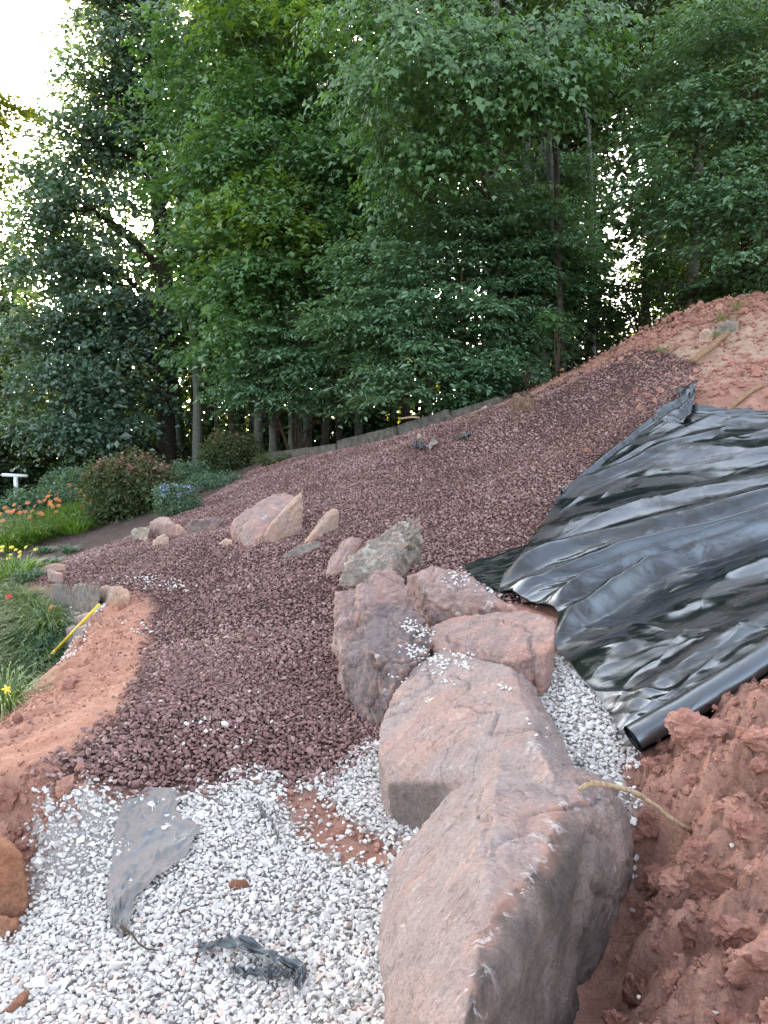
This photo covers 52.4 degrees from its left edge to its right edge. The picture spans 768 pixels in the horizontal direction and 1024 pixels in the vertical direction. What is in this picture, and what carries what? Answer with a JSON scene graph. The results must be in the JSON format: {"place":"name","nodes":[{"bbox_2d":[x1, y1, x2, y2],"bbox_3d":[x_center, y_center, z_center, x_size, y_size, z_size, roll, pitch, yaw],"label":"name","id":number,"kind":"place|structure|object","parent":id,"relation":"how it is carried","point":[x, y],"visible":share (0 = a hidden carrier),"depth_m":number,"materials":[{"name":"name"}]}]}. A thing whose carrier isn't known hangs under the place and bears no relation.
{"place":"outdoors","nodes":[
{"label":"outdoors","id":0,"kind":"place"},
{"bbox_2d":[0,0,705,428],"label":"sky","id":1,"kind":"structure","parent":0,"point":[21,21],"materials":[{"name":"white"}]},
{"bbox_2d":[0,570,733,1023],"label":"white gravel","id":2,"kind":"structure","parent":0,"point":[22,970],"depth_m":2.55,"materials":[{"name":"gravel"}]},
{"bbox_2d":[106,787,200,935],"bbox_3d":[-0.844,1.210,2.770,0.328,0.201,0.644,0,5,0],"label":"plastic scrap","id":3,"kind":"object","parent":2,"relation":"on","point":[149,855],"visible":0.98,"depth_m":2.83,"materials":[{"name":"plastic"}]},
{"bbox_2d":[196,934,306,989],"bbox_3d":[-0.369,1.301,2.271,0.424,0.068,0.125,3,6,32],"label":"plastic scrap","id":4,"kind":"object","parent":2,"relation":"on","point":[251,945],"visible":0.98,"depth_m":2.31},
{"bbox_2d":[229,963,294,979],"bbox_3d":[-0.346,1.313,2.231,0.200,0.052,0.045,1,5,14],"label":"plastic scrap","id":5,"kind":"object","parent":2,"relation":"on","point":[271,972],"visible":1,"depth_m":2.23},
{"bbox_2d":[27,324,720,882],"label":"brown gravel","id":6,"kind":"structure","parent":0,"point":[209,672],"depth_m":5.81,"materials":[{"name":"gravel"}]},
{"bbox_2d":[0,291,767,1023],"bbox_3d":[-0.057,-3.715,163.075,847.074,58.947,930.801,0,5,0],"label":"ground","id":7,"kind":"structure","parent":0,"point":[598,991],"depth_m":3.04,"materials":[{"name":"gravel"}]},
{"bbox_2d":[0,915,18,941],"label":"rock","id":8,"kind":"object","parent":7,"relation":"on","point":[8,923],"visible":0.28,"depth_m":2.62,"materials":[{"name":"orange stone"}]},
{"bbox_2d":[0,833,29,918],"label":"boulder","id":9,"kind":"object","parent":7,"relation":"on","point":[14,900],"visible":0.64,"depth_m":2.71,"materials":[{"name":"orange stone"}]},
{"bbox_2d":[0,482,47,521],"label":"leafy perennial","id":10,"kind":"object","parent":7,"relation":"on","point":[9,502],"visible":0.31,"depth_m":14.17,"materials":[{"name":"green plant"}]},
{"bbox_2d":[0,526,53,552],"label":"grass clump","id":11,"kind":"object","parent":7,"relation":"on","point":[7,545],"visible":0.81,"depth_m":11.24,"materials":[{"name":"green plant"}]},
{"bbox_2d":[0,86,54,254],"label":"edge tree","id":12,"kind":"object","parent":7,"relation":"on","point":[7,114],"visible":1,"depth_m":14.60,"materials":[{"name":"green plant"}]},
{"bbox_2d":[0,582,54,615],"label":"grass tuft","id":13,"kind":"object","parent":7,"relation":"on","point":[21,599],"visible":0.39,"depth_m":7.14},
{"bbox_2d":[0,661,59,721],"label":"grass tuft","id":14,"kind":"object","parent":7,"relation":"on","point":[13,699],"visible":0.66,"depth_m":4.63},
{"bbox_2d":[0,651,61,694],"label":"grass tuft","id":15,"kind":"object","parent":7,"relation":"on","point":[24,666],"visible":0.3,"depth_m":5.77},
{"bbox_2d":[0,208,63,463],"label":"edge tree","id":16,"kind":"object","parent":7,"relation":"on","point":[6,307],"visible":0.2,"depth_m":21.98,"materials":[{"name":"green plant"}]},
{"bbox_2d":[0,545,63,579],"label":"yellow daylily","id":17,"kind":"object","parent":7,"relation":"on","point":[30,563],"visible":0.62,"depth_m":8.37,"materials":[{"name":"green plant"}]},
{"bbox_2d":[0,521,63,546],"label":"grass clump","id":18,"kind":"object","parent":7,"relation":"on","point":[20,536],"visible":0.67,"depth_m":11.42,"materials":[{"name":"green plant"}]},
{"bbox_2d":[0,192,64,441],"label":"woodland tree","id":19,"kind":"object","parent":7,"relation":"on","point":[23,296],"visible":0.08,"depth_m":26.39,"materials":[{"name":"green plant"}]},
{"bbox_2d":[0,633,69,674],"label":"grass tuft","id":20,"kind":"object","parent":7,"relation":"on","point":[55,657],"visible":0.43,"depth_m":6.02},
{"bbox_2d":[0,609,70,652],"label":"grass tuft","id":21,"kind":"object","parent":7,"relation":"on","point":[19,629],"visible":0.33,"depth_m":6.29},
{"bbox_2d":[0,595,74,635],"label":"grass tuft","id":22,"kind":"object","parent":7,"relation":"on","point":[40,607],"visible":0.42,"depth_m":6.70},
{"bbox_2d":[0,519,79,542],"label":"grass clump","id":23,"kind":"object","parent":7,"relation":"on","point":[39,537],"visible":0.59,"depth_m":11.62,"materials":[{"name":"green plant"}]},
{"bbox_2d":[1,602,80,645],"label":"grass tuft","id":24,"kind":"object","parent":7,"relation":"on","point":[45,624],"visible":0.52,"depth_m":6.43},
{"bbox_2d":[18,478,86,510],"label":"leafy perennial","id":25,"kind":"object","parent":7,"relation":"on","point":[40,493],"visible":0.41,"depth_m":14.29,"materials":[{"name":"green plant"}]},
{"bbox_2d":[0,408,114,498],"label":"woodland shrub","id":26,"kind":"object","parent":7,"relation":"on","point":[28,465],"visible":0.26,"depth_m":23.30,"materials":[{"name":"green plant"}]},
{"bbox_2d":[30,459,88,488],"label":"leafy perennial","id":27,"kind":"object","parent":7,"relation":"on","point":[51,478],"visible":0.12,"depth_m":16.98,"materials":[{"name":"green plant"}]},
{"bbox_2d":[30,511,110,534],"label":"grass clump","id":28,"kind":"object","parent":7,"relation":"on","point":[70,527],"visible":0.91,"depth_m":11.67,"materials":[{"name":"green plant"}]},
{"bbox_2d":[19,441,125,496],"bbox_3d":[-9.639,-0.944,24.884,3.760,4.012,6.083,-2,6,-17],"label":"woodland shrub","id":29,"kind":"object","parent":7,"relation":"on","point":[55,463],"visible":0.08,"depth_m":23.59,"materials":[{"name":"green plant"}]},
{"bbox_2d":[47,582,100,613],"bbox_3d":[-2.620,0.766,6.728,0.190,0.540,1.455,-4,7,-40],"label":"boulder","id":30,"kind":"object","parent":7,"relation":"on","point":[82,597],"visible":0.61,"depth_m":6.62,"materials":[{"name":"grey stone"}]},
{"bbox_2d":[51,463,116,497],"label":"leafy perennial","id":31,"kind":"object","parent":7,"relation":"on","point":[65,478],"visible":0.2,"depth_m":15.86,"materials":[{"name":"green plant"}]},
{"bbox_2d":[100,585,129,605],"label":"rock","id":32,"kind":"object","parent":7,"relation":"on","point":[115,595],"visible":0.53,"depth_m":6.04,"materials":[{"name":"beige stone"}]},
{"bbox_2d":[0,0,233,481],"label":"tall tree","id":33,"kind":"object","parent":7,"relation":"on","point":[90,331],"visible":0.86,"depth_m":19.16,"materials":[{"name":"green plant"}]},
{"bbox_2d":[64,444,193,527],"bbox_3d":[-4.002,-0.304,12.165,1.854,1.513,1.823,-5,7,-44],"label":"spirea shrub","id":34,"kind":"object","parent":7,"relation":"on","point":[117,471],"visible":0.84,"depth_m":11.82,"materials":[{"name":"green plant"}]},
{"bbox_2d":[149,517,175,535],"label":"rock","id":35,"kind":"object","parent":7,"relation":"on","point":[164,525],"visible":0.52,"depth_m":8.43,"materials":[{"name":"pink stone"}]},
{"bbox_2d":[126,279,199,478],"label":"woodland tree","id":36,"kind":"object","parent":7,"relation":"on","point":[179,435],"visible":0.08,"depth_m":22.78,"materials":[{"name":"brown plant"}]},
{"bbox_2d":[126,204,220,453],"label":"woodland tree","id":37,"kind":"object","parent":7,"relation":"on","point":[150,411],"visible":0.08,"depth_m":28.18,"materials":[{"name":"green plant"}]},
{"bbox_2d":[144,477,205,516],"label":"flowering shrub","id":38,"kind":"object","parent":7,"relation":"on","point":[162,493],"visible":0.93,"depth_m":10.30,"materials":[{"name":"green plant"}]},
{"bbox_2d":[75,0,279,472],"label":"slim tree","id":39,"kind":"object","parent":7,"relation":"on","point":[182,76],"visible":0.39,"depth_m":16.53,"materials":[{"name":"green plant"}]},
{"bbox_2d":[111,152,246,446],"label":"woodland tree","id":40,"kind":"object","parent":7,"relation":"on","point":[205,416],"visible":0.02,"depth_m":22.79,"materials":[{"name":"green plant"}]},
{"bbox_2d":[169,456,223,488],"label":"shrub","id":41,"kind":"object","parent":7,"relation":"on","point":[186,468],"visible":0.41,"depth_m":14.26,"materials":[{"name":"green plant"}]},
{"bbox_2d":[172,417,228,475],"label":"woodland shrub","id":42,"kind":"object","parent":7,"relation":"on","point":[189,452],"visible":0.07,"depth_m":21.46,"materials":[{"name":"green plant"}]},
{"bbox_2d":[184,516,221,534],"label":"rock","id":43,"kind":"object","parent":7,"relation":"on","point":[203,524],"visible":0.46,"depth_m":7.83,"materials":[{"name":"grey stone"}]},
{"bbox_2d":[114,4,309,435],"bbox_3d":[-5.572,-9.947,26.542,9.363,19.656,9.031,0,5,-2],"label":"woodland tree","id":44,"kind":"object","parent":7,"relation":"on","point":[242,421],"visible":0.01,"depth_m":25.91,"materials":[{"name":"green plant"}]},
{"bbox_2d":[183,466,245,492],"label":"shrub","id":45,"kind":"object","parent":7,"relation":"on","point":[199,483],"visible":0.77,"depth_m":12.32,"materials":[{"name":"green plant"}]},
{"bbox_2d":[192,424,264,474],"bbox_3d":[-2.817,-1.059,14.536,1.586,1.178,1.328,0,5,0],"label":"rounded shrub","id":46,"kind":"object","parent":7,"relation":"on","point":[233,458],"visible":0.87,"depth_m":14.27,"materials":[{"name":"green plant"}]},
{"bbox_2d":[142,85,321,437],"bbox_3d":[-3.757,-5.754,21.138,5.799,10.840,5.688,1,5,13],"label":"woodland tree","id":47,"kind":"object","parent":7,"relation":"on","point":[184,390],"visible":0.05,"depth_m":21.18,"materials":[{"name":"green plant"}]},
{"bbox_2d":[229,409,288,456],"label":"woodland shrub","id":48,"kind":"object","parent":7,"relation":"on","point":[266,436],"visible":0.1,"depth_m":20.28,"materials":[{"name":"green plant"}]},
{"bbox_2d":[164,0,358,451],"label":"maple tree","id":49,"kind":"object","parent":7,"relation":"on","point":[297,9],"visible":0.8,"depth_m":13.91,"materials":[{"name":"green plant"}]},
{"bbox_2d":[230,493,293,546],"bbox_3d":[-1.033,0.129,6.922,0.553,0.566,0.574,-3,6,-28],"label":"rock","id":50,"kind":"object","parent":7,"relation":"on","point":[249,526],"visible":0.45,"depth_m":6.85,"materials":[{"name":"pink stone"}]},
{"bbox_2d":[250,450,289,468],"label":"shrub","id":51,"kind":"object","parent":7,"relation":"on","point":[264,460],"visible":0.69,"depth_m":12.87,"materials":[{"name":"green plant"}]},
{"bbox_2d":[189,142,372,454],"bbox_3d":[-2.751,-4.445,17.728,3.371,7.605,4.440,-4,7,-38],"label":"woodland tree","id":52,"kind":"object","parent":7,"relation":"on","point":[258,426],"visible":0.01,"depth_m":17.84,"materials":[{"name":"grey plant"}]},
{"bbox_2d":[263,492,303,542],"bbox_3d":[-0.877,0.113,6.764,0.225,0.560,0.453,5,7,44],"label":"rock","id":53,"kind":"object","parent":7,"relation":"on","point":[286,521],"visible":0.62,"depth_m":6.67,"materials":[{"name":"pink stone"}]},
{"bbox_2d":[141,0,436,449],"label":"maple tree","id":54,"kind":"object","parent":7,"relation":"on","point":[250,128],"visible":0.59,"depth_m":14.34,"materials":[{"name":"green plant"}]},
{"bbox_2d":[186,300,403,449],"bbox_3d":[-1.462,-2.465,14.211,4.972,3.131,2.848,4,7,39],"label":"layered shrub","id":55,"kind":"object","parent":7,"relation":"on","point":[293,374],"visible":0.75,"depth_m":14.05,"materials":[{"name":"green plant"}]},
{"bbox_2d":[261,444,337,458],"bbox_3d":[-1.435,-0.946,12.941,0.144,0.198,3.482,-3,3,-27],"label":"edging timber","id":56,"kind":"object","parent":7,"relation":"on","point":[299,452],"visible":0.45,"depth_m":12.38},
{"bbox_2d":[304,508,338,543],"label":"rock","id":57,"kind":"object","parent":7,"relation":"on","point":[328,521],"visible":0.45,"depth_m":6.53,"materials":[{"name":"beige stone"}]},
{"bbox_2d":[325,537,361,576],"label":"rock","id":58,"kind":"object","parent":7,"relation":"on","point":[347,547],"visible":0.51,"depth_m":5.56,"materials":[{"name":"pink stone"}]},
{"bbox_2d":[281,109,415,443],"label":"woodland tree","id":59,"kind":"object","parent":7,"relation":"on","point":[339,433],"visible":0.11,"depth_m":16.75,"materials":[{"name":"green plant"}]},
{"bbox_2d":[312,401,398,445],"bbox_3d":[-0.438,-1.342,20.103,3.077,3.282,4.977,0,5,-1],"label":"woodland shrub","id":60,"kind":"object","parent":7,"relation":"on","point":[371,422],"visible":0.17,"depth_m":19.57,"materials":[{"name":"green plant"}]},
{"bbox_2d":[267,182,450,445],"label":"woodland tree","id":61,"kind":"object","parent":7,"relation":"on","point":[325,435],"visible":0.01,"depth_m":18.83,"materials":[{"name":"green plant"}]},
{"bbox_2d":[307,137,423,435],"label":"woodland tree","id":62,"kind":"object","parent":7,"relation":"on","point":[359,429],"visible":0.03,"depth_m":17.80,"materials":[{"name":"grey plant"}]},
{"bbox_2d":[278,70,454,439],"bbox_3d":[-0.517,-6.028,19.882,5.826,11.102,5.939,-1,5,-6],"label":"woodland tree","id":63,"kind":"object","parent":7,"relation":"on","point":[384,408],"visible":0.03,"depth_m":19.52,"materials":[{"name":"green plant"}]},
{"bbox_2d":[337,427,398,448],"bbox_3d":[-0.222,-0.988,10.987,1.150,0.235,0.145,-8,-2,44],"label":"edging timber","id":64,"kind":"object","parent":7,"relation":"on","point":[374,436],"visible":0.51,"depth_m":10.88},
{"bbox_2d":[280,6,456,440],"bbox_3d":[-1.080,-7.069,22.571,7.178,13.418,7.041,2,6,24],"label":"woodland tree","id":65,"kind":"object","parent":7,"relation":"on","point":[416,128],"visible":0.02,"depth_m":21.85,"materials":[{"name":"green plant"}]},
{"bbox_2d":[330,570,411,692],"bbox_3d":[-0.145,0.701,4.353,0.415,0.698,0.647,5,7,40],"label":"boulder","id":66,"kind":"object","parent":7,"relation":"on","point":[386,586],"visible":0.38,"depth_m":4.37,"materials":[{"name":"pink stone"}]},
{"bbox_2d":[339,518,424,587],"bbox_3d":[-0.017,0.347,5.401,0.410,0.568,0.659,2,6,24],"label":"boulder","id":67,"kind":"object","parent":7,"relation":"on","point":[397,547],"visible":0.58,"depth_m":5.26,"materials":[{"name":"grey stone"}]},
{"bbox_2d":[0,290,767,1023],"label":"clay clods","id":68,"kind":"object","parent":7,"relation":"on","point":[698,736],"visible":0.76,"depth_m":2.48,"materials":[{"name":"soil"}]},
{"bbox_2d":[342,601,432,726],"bbox_3d":[0.029,0.818,3.938,0.446,0.620,0.636,-3,6,-26],"label":"boulder","id":69,"kind":"object","parent":7,"relation":"on","point":[372,658],"visible":0.68,"depth_m":3.83,"materials":[{"name":"pink stone"}]},
{"bbox_2d":[308,114,475,423],"bbox_3d":[-0.112,-4.614,16.880,4.153,7.606,4.196,0,5,0],"label":"woodland tree","id":70,"kind":"object","parent":7,"relation":"on","point":[405,411],"visible":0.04,"depth_m":16.75,"materials":[{"name":"green plant"}]},
{"bbox_2d":[397,409,450,434],"bbox_3d":[0.557,-1.172,10.595,0.738,0.236,0.144,-17,3,7],"label":"edging timber","id":71,"kind":"object","parent":7,"relation":"on","point":[435,418],"visible":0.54,"depth_m":10.52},
{"bbox_2d":[276,174,627,420],"bbox_3d":[1.164,-3.208,12.623,5.822,4.519,4.022,0,5,0],"label":"layered shrub","id":72,"kind":"object","parent":7,"relation":"on","point":[479,365],"visible":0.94,"depth_m":12.15,"materials":[{"name":"green plant"}]},
{"bbox_2d":[406,566,517,627],"bbox_3d":[0.414,0.597,4.495,0.411,0.510,0.914,-1,5,-12],"label":"boulder","id":73,"kind":"object","parent":7,"relation":"on","point":[435,599],"visible":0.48,"depth_m":4.35,"materials":[{"name":"pink stone"}]},
{"bbox_2d":[356,0,587,321],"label":"woodland tree","id":74,"kind":"object","parent":7,"relation":"on","point":[485,172],"visible":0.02,"depth_m":22.60,"materials":[{"name":"green plant"}]},
{"bbox_2d":[451,397,502,417],"bbox_3d":[1.264,-1.363,10.543,0.710,0.199,0.146,-14,-1,24],"label":"edging timber","id":75,"kind":"object","parent":7,"relation":"on","point":[473,408],"visible":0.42,"depth_m":10.48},
{"bbox_2d":[277,0,682,396],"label":"maple tree","id":76,"kind":"object","parent":7,"relation":"on","point":[413,31],"visible":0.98,"depth_m":10.76,"materials":[{"name":"green plant"}]},
{"bbox_2d":[429,610,555,697],"bbox_3d":[0.555,0.750,3.729,0.414,0.556,0.868,-4,6,-34],"label":"boulder","id":77,"kind":"object","parent":7,"relation":"on","point":[521,642],"visible":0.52,"depth_m":3.54,"materials":[{"name":"pink stone"}]},
{"bbox_2d":[386,0,600,384],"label":"woodland tree","id":78,"kind":"object","parent":7,"relation":"on","point":[505,35],"visible":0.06,"depth_m":14.14,"materials":[{"name":"green plant"}]},
{"bbox_2d":[410,0,579,392],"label":"woodland tree","id":79,"kind":"object","parent":7,"relation":"on","point":[502,2],"visible":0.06,"depth_m":13.95,"materials":[{"name":"green plant"}]},
{"bbox_2d":[378,650,633,1023],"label":"boulder","id":80,"kind":"object","parent":7,"relation":"on","point":[509,880],"visible":0.91,"depth_m":2.03,"materials":[{"name":"pink stone"}]},
{"bbox_2d":[508,391,535,411],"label":"earth clump","id":81,"kind":"object","parent":7,"relation":"on","point":[524,400],"visible":0.62,"depth_m":9.13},
{"bbox_2d":[506,363,557,389],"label":"seedling","id":82,"kind":"object","parent":7,"relation":"on","point":[527,382],"visible":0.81,"depth_m":11.16,"materials":[{"name":"green plant"}]},
{"bbox_2d":[433,144,634,384],"bbox_3d":[2.579,-3.905,13.528,3.398,5.098,3.253,-2,6,-20],"label":"layered shrub","id":83,"kind":"object","parent":7,"relation":"on","point":[570,179],"visible":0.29,"depth_m":13.05,"materials":[{"name":"green plant"}]},
{"bbox_2d":[450,85,635,388],"bbox_3d":[4.443,-7.256,24.488,6.866,12.834,6.734,0,5,-2],"label":"woodland tree","id":84,"kind":"object","parent":7,"relation":"on","point":[616,257],"visible":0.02,"depth_m":23.34,"materials":[{"name":"green plant"}]},
{"bbox_2d":[447,0,643,377],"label":"woodland tree","id":85,"kind":"object","parent":7,"relation":"on","point":[578,102],"visible":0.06,"depth_m":13.61,"materials":[{"name":"green plant"}]},
{"bbox_2d":[449,0,652,351],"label":"woodland tree","id":86,"kind":"object","parent":7,"relation":"on","point":[605,152],"visible":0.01,"depth_m":24.11,"materials":[{"name":"green plant"}]},
{"bbox_2d":[444,0,658,372],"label":"woodland tree","id":87,"kind":"object","parent":7,"relation":"on","point":[618,166],"visible":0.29,"depth_m":12.04,"materials":[{"name":"green plant"}]},
{"bbox_2d":[529,310,585,377],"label":"sapling","id":88,"kind":"object","parent":7,"relation":"on","point":[553,330],"visible":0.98,"depth_m":11.36,"materials":[{"name":"green plant"}]},
{"bbox_2d":[477,0,638,389],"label":"woodland tree","id":89,"kind":"object","parent":7,"relation":"on","point":[584,149],"visible":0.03,"depth_m":14.71,"materials":[{"name":"green plant"}]},
{"bbox_2d":[475,0,668,383],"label":"woodland tree","id":90,"kind":"object","parent":7,"relation":"on","point":[549,155],"visible":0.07,"depth_m":12.52,"materials":[{"name":"green plant"}]},
{"bbox_2d":[507,0,663,355],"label":"woodland tree","id":91,"kind":"object","parent":7,"relation":"on","point":[587,123],"visible":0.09,"depth_m":14.98,"materials":[{"name":"green plant"}]},
{"bbox_2d":[536,300,644,378],"bbox_3d":[3.482,-2.729,14.233,2.853,2.764,2.321,0,5,0],"label":"woodland shrub","id":92,"kind":"object","parent":7,"relation":"on","point":[590,327],"visible":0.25,"depth_m":13.99,"materials":[{"name":"green plant"}]},
{"bbox_2d":[509,0,684,341],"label":"woodland tree","id":93,"kind":"object","parent":7,"relation":"on","point":[571,136],"visible":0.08,"depth_m":23.47,"materials":[{"name":"green plant"}]},
{"bbox_2d":[464,380,767,751],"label":"plastic sheet","id":94,"kind":"object","parent":7,"relation":"on","point":[639,561],"visible":0.96,"depth_m":4.29,"materials":[{"name":"plastic"}]},
{"bbox_2d":[622,973,645,1008],"bbox_3d":[0.596,1.148,1.869,0.040,0.138,0.125,0,5,0],"label":"clay lump","id":95,"kind":"object","parent":7,"relation":"on","point":[631,989],"visible":0.94,"depth_m":1.86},
{"bbox_2d":[576,775,691,832],"bbox_3d":[0.699,0.803,2.100,0.558,0.323,0.038,-4,7,-39],"label":"dry root","id":96,"kind":"object","parent":7,"relation":"on","point":[603,784],"visible":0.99,"depth_m":2.06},
{"bbox_2d":[635,810,657,839],"bbox_3d":[0.820,0.979,2.438,0.075,0.094,0.021,4,7,38],"label":"clay lump","id":97,"kind":"object","parent":7,"relation":"on","point":[645,825],"visible":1,"depth_m":2.43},
{"bbox_2d":[556,246,767,350],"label":"woodland shrub","id":98,"kind":"object","parent":7,"relation":"on","point":[649,286],"visible":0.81,"depth_m":12.17,"materials":[{"name":"green plant"}]},
{"bbox_2d":[562,0,767,311],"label":"woodland tree","id":99,"kind":"object","parent":7,"relation":"on","point":[648,5],"visible":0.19,"depth_m":17.39,"materials":[{"name":"green plant"}]},
{"bbox_2d":[595,0,744,326],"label":"woodland tree","id":100,"kind":"object","parent":7,"relation":"on","point":[629,26],"visible":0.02,"depth_m":24.96,"materials":[{"name":"green plant"}]},
{"bbox_2d":[577,0,767,300],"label":"layered tree","id":101,"kind":"object","parent":7,"relation":"on","point":[748,121],"visible":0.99,"depth_m":10.08,"materials":[{"name":"green plant"}]},
{"bbox_2d":[606,72,756,331],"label":"woodland tree","id":102,"kind":"object","parent":7,"relation":"on","point":[676,259],"visible":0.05,"depth_m":23.41,"materials":[{"name":"green plant"}]},
{"bbox_2d":[608,4,765,327],"bbox_3d":[10.385,-8.534,24.194,7.161,13.386,7.024,2,6,22],"label":"woodland tree","id":103,"kind":"object","parent":7,"relation":"on","point":[663,261],"visible":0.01,"depth_m":24.05,"materials":[{"name":"green plant"}]},
{"bbox_2d":[678,916,697,949],"bbox_3d":[0.742,1.040,1.918,0.020,0.100,0.067,-3,6,-32],"label":"clay lump","id":104,"kind":"object","parent":7,"relation":"on","point":[688,930],"visible":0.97,"depth_m":1.91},
{"bbox_2d":[625,0,767,316],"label":"woodland tree","id":105,"kind":"object","parent":7,"relation":"on","point":[701,266],"visible":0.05,"depth_m":18.11,"materials":[{"name":"green plant"}]},
{"bbox_2d":[690,331,729,362],"bbox_3d":[3.489,-1.768,8.350,0.744,0.395,0.084,-4,7,-39],"label":"buried root","id":106,"kind":"object","parent":7,"relation":"on","point":[711,346],"visible":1,"depth_m":8.32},
{"bbox_2d":[689,858,737,899],"bbox_3d":[0.846,0.971,2.011,0.126,0.151,0.032,4,7,38],"label":"clay lump","id":107,"kind":"object","parent":7,"relation":"on","point":[710,877],"visible":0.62,"depth_m":2.01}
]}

